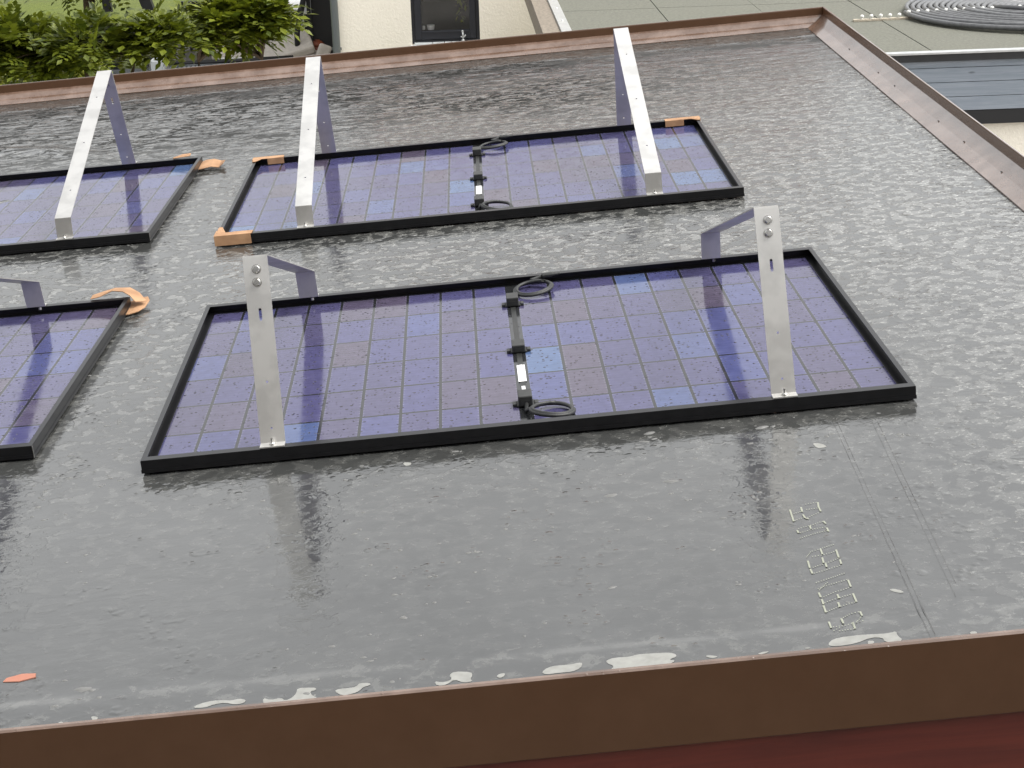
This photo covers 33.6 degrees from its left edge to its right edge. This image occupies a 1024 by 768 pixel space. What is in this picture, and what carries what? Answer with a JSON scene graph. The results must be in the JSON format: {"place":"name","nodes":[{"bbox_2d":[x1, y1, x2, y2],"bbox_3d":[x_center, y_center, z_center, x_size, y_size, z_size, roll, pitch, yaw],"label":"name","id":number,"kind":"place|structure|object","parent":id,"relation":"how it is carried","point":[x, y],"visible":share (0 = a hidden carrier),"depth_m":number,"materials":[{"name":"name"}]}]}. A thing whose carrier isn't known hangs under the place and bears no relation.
{"place":"outdoors","nodes":[
{"label":"outdoors","id":0,"kind":"place"},
{"bbox_2d":[2,0,304,81],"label":"lawn","id":1,"kind":"structure","parent":0,"point":[30,7],"depth_m":35.62,"materials":[{"name":"green plant"}]},
{"bbox_2d":[0,59,109,84],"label":"bush","id":2,"kind":"object","parent":1,"relation":"on","point":[2,79],"visible":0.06,"depth_m":17.18,"materials":[{"name":"green plant"}]},
{"bbox_2d":[25,0,129,62],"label":"tree","id":3,"kind":"object","parent":1,"relation":"on","point":[85,3],"visible":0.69,"depth_m":26.94,"materials":[{"name":"green plant"}]},
{"bbox_2d":[0,0,220,84],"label":"bush","id":4,"kind":"object","parent":1,"relation":"on","point":[47,46],"visible":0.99,"depth_m":14.15,"materials":[{"name":"green plant"}]},
{"bbox_2d":[102,0,122,69],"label":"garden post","id":5,"kind":"object","parent":1,"relation":"on","point":[106,8],"depth_m":27.00,"materials":[{"name":"metal"}]},
{"bbox_2d":[94,68,150,73],"bbox_3d":[-6.191,-4.339,25.303,1.880,0.444,1.950,-2,20,-2],"label":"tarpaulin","id":6,"kind":"object","parent":1,"relation":"on","point":[126,71],"visible":0.02,"depth_m":25.90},
{"bbox_2d":[173,0,313,65],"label":"bush","id":7,"kind":"object","parent":1,"relation":"on","point":[243,27],"visible":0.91,"depth_m":14.51,"materials":[{"name":"green plant"}]},
{"bbox_2d":[525,0,1023,154],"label":"garage","id":8,"kind":"structure","parent":1,"relation":"on","point":[977,75],"depth_m":15.27,"materials":[{"name":"grey concrete"}]},
{"bbox_2d":[853,0,1023,30],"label":"hose spiral","id":9,"kind":"object","parent":8,"relation":"on","point":[993,14],"visible":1,"depth_m":16.11,"materials":[{"name":"grey plastic"}]},
{"bbox_2d":[149,44,211,68],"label":"patio","id":10,"kind":"structure","parent":0,"point":[186,58],"depth_m":28.49,"materials":[{"name":"stone"}]},
{"bbox_2d":[139,0,154,14],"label":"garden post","id":11,"kind":"object","parent":10,"relation":"on","point":[147,4],"visible":0.2,"depth_m":26.98,"materials":[{"name":"metal"}]},
{"bbox_2d":[150,58,166,70],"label":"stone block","id":12,"kind":"structure","parent":10,"relation":"on","point":[155,62],"depth_m":25.63,"materials":[{"name":"white stone"}]},
{"bbox_2d":[169,63,227,68],"bbox_3d":[-4.747,-4.456,25.426,0.960,0.390,1.650,-2,20,-2],"label":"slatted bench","id":13,"kind":"object","parent":10,"relation":"on","point":[190,65],"visible":0.06,"depth_m":26.09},
{"bbox_2d":[141,54,292,67],"bbox_3d":[-4.641,-4.944,26.241,2.527,0.734,0.092,-2,20,-2],"label":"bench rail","id":14,"kind":"object","parent":10,"relation":"on","point":[236,60],"visible":0.27,"depth_m":26.20,"materials":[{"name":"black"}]},
{"bbox_2d":[212,40,270,59],"bbox_3d":[-4.296,-5.389,27.367,1.000,0.120,0.800,0,28,-2],"label":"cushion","id":15,"kind":"object","parent":10,"relation":"on","point":[223,54],"visible":0.12,"depth_m":27.00,"materials":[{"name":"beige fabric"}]},
{"bbox_2d":[185,0,303,49],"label":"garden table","id":16,"kind":"object","parent":10,"relation":"on","point":[294,2],"depth_m":29.64,"materials":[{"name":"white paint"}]},
{"bbox_2d":[290,0,305,45],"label":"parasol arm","id":17,"kind":"object","parent":10,"relation":"on","point":[296,40],"visible":0.33,"depth_m":26.63},
{"bbox_2d":[304,0,332,53],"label":"garden shelter","id":18,"kind":"object","parent":10,"relation":"on","point":[319,19],"visible":0.12,"depth_m":26.95,"materials":[{"name":"black"}]},
{"bbox_2d":[313,39,323,49],"bbox_3d":[-3.106,-5.333,27.117,0.336,0.340,0.336,-2,20,-2],"label":"clay pot","id":19,"kind":"object","parent":10,"relation":"on","point":[316,42],"visible":0.32,"depth_m":26.99,"materials":[{"name":"orange ceramic"}]},
{"bbox_2d":[316,43,331,54],"bbox_3d":[-2.977,-5.155,26.655,0.200,0.360,0.120,18,7,-18],"label":"cushion","id":20,"kind":"object","parent":10,"relation":"on","point":[324,49],"visible":0.49,"depth_m":26.59,"materials":[{"name":"beige fabric"}]},
{"bbox_3d":[-3.308,-5.110,26.765,0.460,0.130,0.500,-3,32,3],"label":"cushion","id":21,"kind":"object","parent":10,"relation":"on","visible":0},
{"bbox_2d":[254,29,314,56],"bbox_3d":[-3.610,-5.299,26.896,0.920,0.140,0.600,-19,42,-3],"label":"cushion","id":22,"kind":"object","parent":21,"relation":"on","point":[305,47],"visible":0.43,"depth_m":26.75,"materials":[{"name":"beige fabric"}]},
{"bbox_2d":[181,1,211,55],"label":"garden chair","id":23,"kind":"object","parent":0,"point":[191,49],"visible":0.02,"depth_m":28.29,"materials":[{"name":"metal"}]},
{"bbox_2d":[330,0,535,52],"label":"house","id":24,"kind":"structure","parent":0,"point":[359,25],"depth_m":23.21,"materials":[{"name":"white paint"}]},
{"bbox_2d":[422,24,434,29],"bbox_3d":[-1.150,-4.912,23.374,0.174,0.065,0.109,-2,20,-2],"label":"flower pot","id":25,"kind":"object","parent":24,"relation":"in","point":[430,26],"visible":1,"depth_m":23.34,"materials":[{"name":"white ceramic"}]},
{"bbox_2d":[410,0,479,45],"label":"window","id":26,"kind":"structure","parent":24,"relation":"in","point":[431,36],"depth_m":23.26,"materials":[{"name":"black metal"}]},
{"bbox_2d":[455,0,467,21],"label":"hanging plant","id":27,"kind":"object","parent":24,"relation":"in","point":[461,5],"visible":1,"depth_m":23.26,"materials":[{"name":"green plant"}]},
{"bbox_2d":[460,30,465,40],"bbox_3d":[-0.666,-4.772,23.260,0.076,0.155,0.060,9,23,27],"label":"figurine","id":28,"kind":"object","parent":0,"point":[462,36],"visible":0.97,"depth_m":23.26,"materials":[{"name":"ceramic"}]},
{"label":"yard","id":29,"kind":"structure","parent":0,"visible":0},
{"bbox_2d":[0,7,1023,767],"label":"shed","id":30,"kind":"structure","parent":29,"relation":"on","point":[678,647],"depth_m":3.44,"materials":[{"name":"grey"}]},
{"bbox_2d":[0,277,130,460],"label":"solar panel","id":31,"kind":"object","parent":30,"relation":"on","point":[50,354],"visible":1,"depth_m":4.57,"materials":[{"name":"blue glass"}]},
{"bbox_2d":[90,287,145,301],"bbox_3d":[-1.145,-0.263,4.963,0.175,0.028,0.081,4,21,15],"label":"cardboard scrap","id":32,"kind":"object","parent":31,"relation":"on","point":[135,295],"visible":1,"depth_m":4.95,"materials":[{"name":"brown cardboard"}]},
{"bbox_2d":[126,296,149,314],"bbox_3d":[-1.100,-0.226,4.939,0.083,0.018,0.125,-6,20,0],"label":"cardboard scrap","id":33,"kind":"object","parent":31,"relation":"on","point":[135,307],"visible":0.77,"depth_m":4.93,"materials":[{"name":"brown cardboard"}]},
{"bbox_2d":[0,70,202,254],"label":"solar panel","id":34,"kind":"object","parent":30,"relation":"on","point":[77,203],"visible":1,"depth_m":6.20,"materials":[{"name":"blue glass"}]},
{"bbox_2d":[173,153,190,158],"bbox_3d":[-1.303,-0.899,6.698,0.070,0.012,0.035,-5,20,0],"label":"cardboard scrap","id":35,"kind":"object","parent":34,"relation":"on","point":[184,155],"visible":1,"depth_m":6.69,"materials":[{"name":"brown cardboard"}]},
{"bbox_2d":[198,159,224,169],"bbox_3d":[-1.190,-0.862,6.654,0.133,0.018,0.138,-5,20,0],"label":"cardboard scrap","id":36,"kind":"object","parent":34,"relation":"on","point":[217,163],"visible":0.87,"depth_m":6.64,"materials":[{"name":"brown cardboard"}]},
{"bbox_2d":[214,227,252,246],"bbox_3d":[-0.907,-0.487,5.562,0.124,0.035,0.111,-5,20,0],"label":"cardboard corner","id":37,"kind":"object","parent":30,"relation":"on","point":[222,237],"visible":1,"depth_m":5.51,"materials":[{"name":"brown cardboard"}]},
{"bbox_2d":[221,27,744,241],"bbox_3d":[-0.138,-0.926,5.976,1.724,0.425,1.136,-5,20,0],"label":"solar panel","id":38,"kind":"object","parent":30,"relation":"on","point":[624,162],"visible":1,"depth_m":5.99,"materials":[{"name":"blue glass"}]},
{"bbox_2d":[252,155,283,164],"bbox_3d":[-0.940,-0.854,6.548,0.121,0.035,0.076,-5,20,0],"label":"cardboard corner","id":39,"kind":"object","parent":38,"relation":"on","point":[277,159],"visible":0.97,"depth_m":6.55,"materials":[{"name":"brown cardboard"}]},
{"bbox_2d":[664,116,700,126],"bbox_3d":[0.659,-1.005,6.548,0.136,0.035,0.066,-5,20,0],"label":"cardboard corner","id":40,"kind":"object","parent":38,"relation":"on","point":[671,122],"visible":0.81,"depth_m":6.54,"materials":[{"name":"brown cardboard"}]},
{"bbox_2d":[0,104,1023,706],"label":"rain drops","id":41,"kind":"object","parent":30,"relation":"on","point":[534,462],"visible":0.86,"depth_m":3.58,"materials":[{"name":"clear liquid"}]},
{"bbox_2d":[140,205,916,473],"bbox_3d":[-0.002,-0.280,4.217,1.724,0.425,1.136,-6,20,0],"label":"solar panel","id":42,"kind":"object","parent":30,"relation":"on","point":[711,332],"visible":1,"depth_m":4.16,"materials":[{"name":"blue glass"}]}
]}

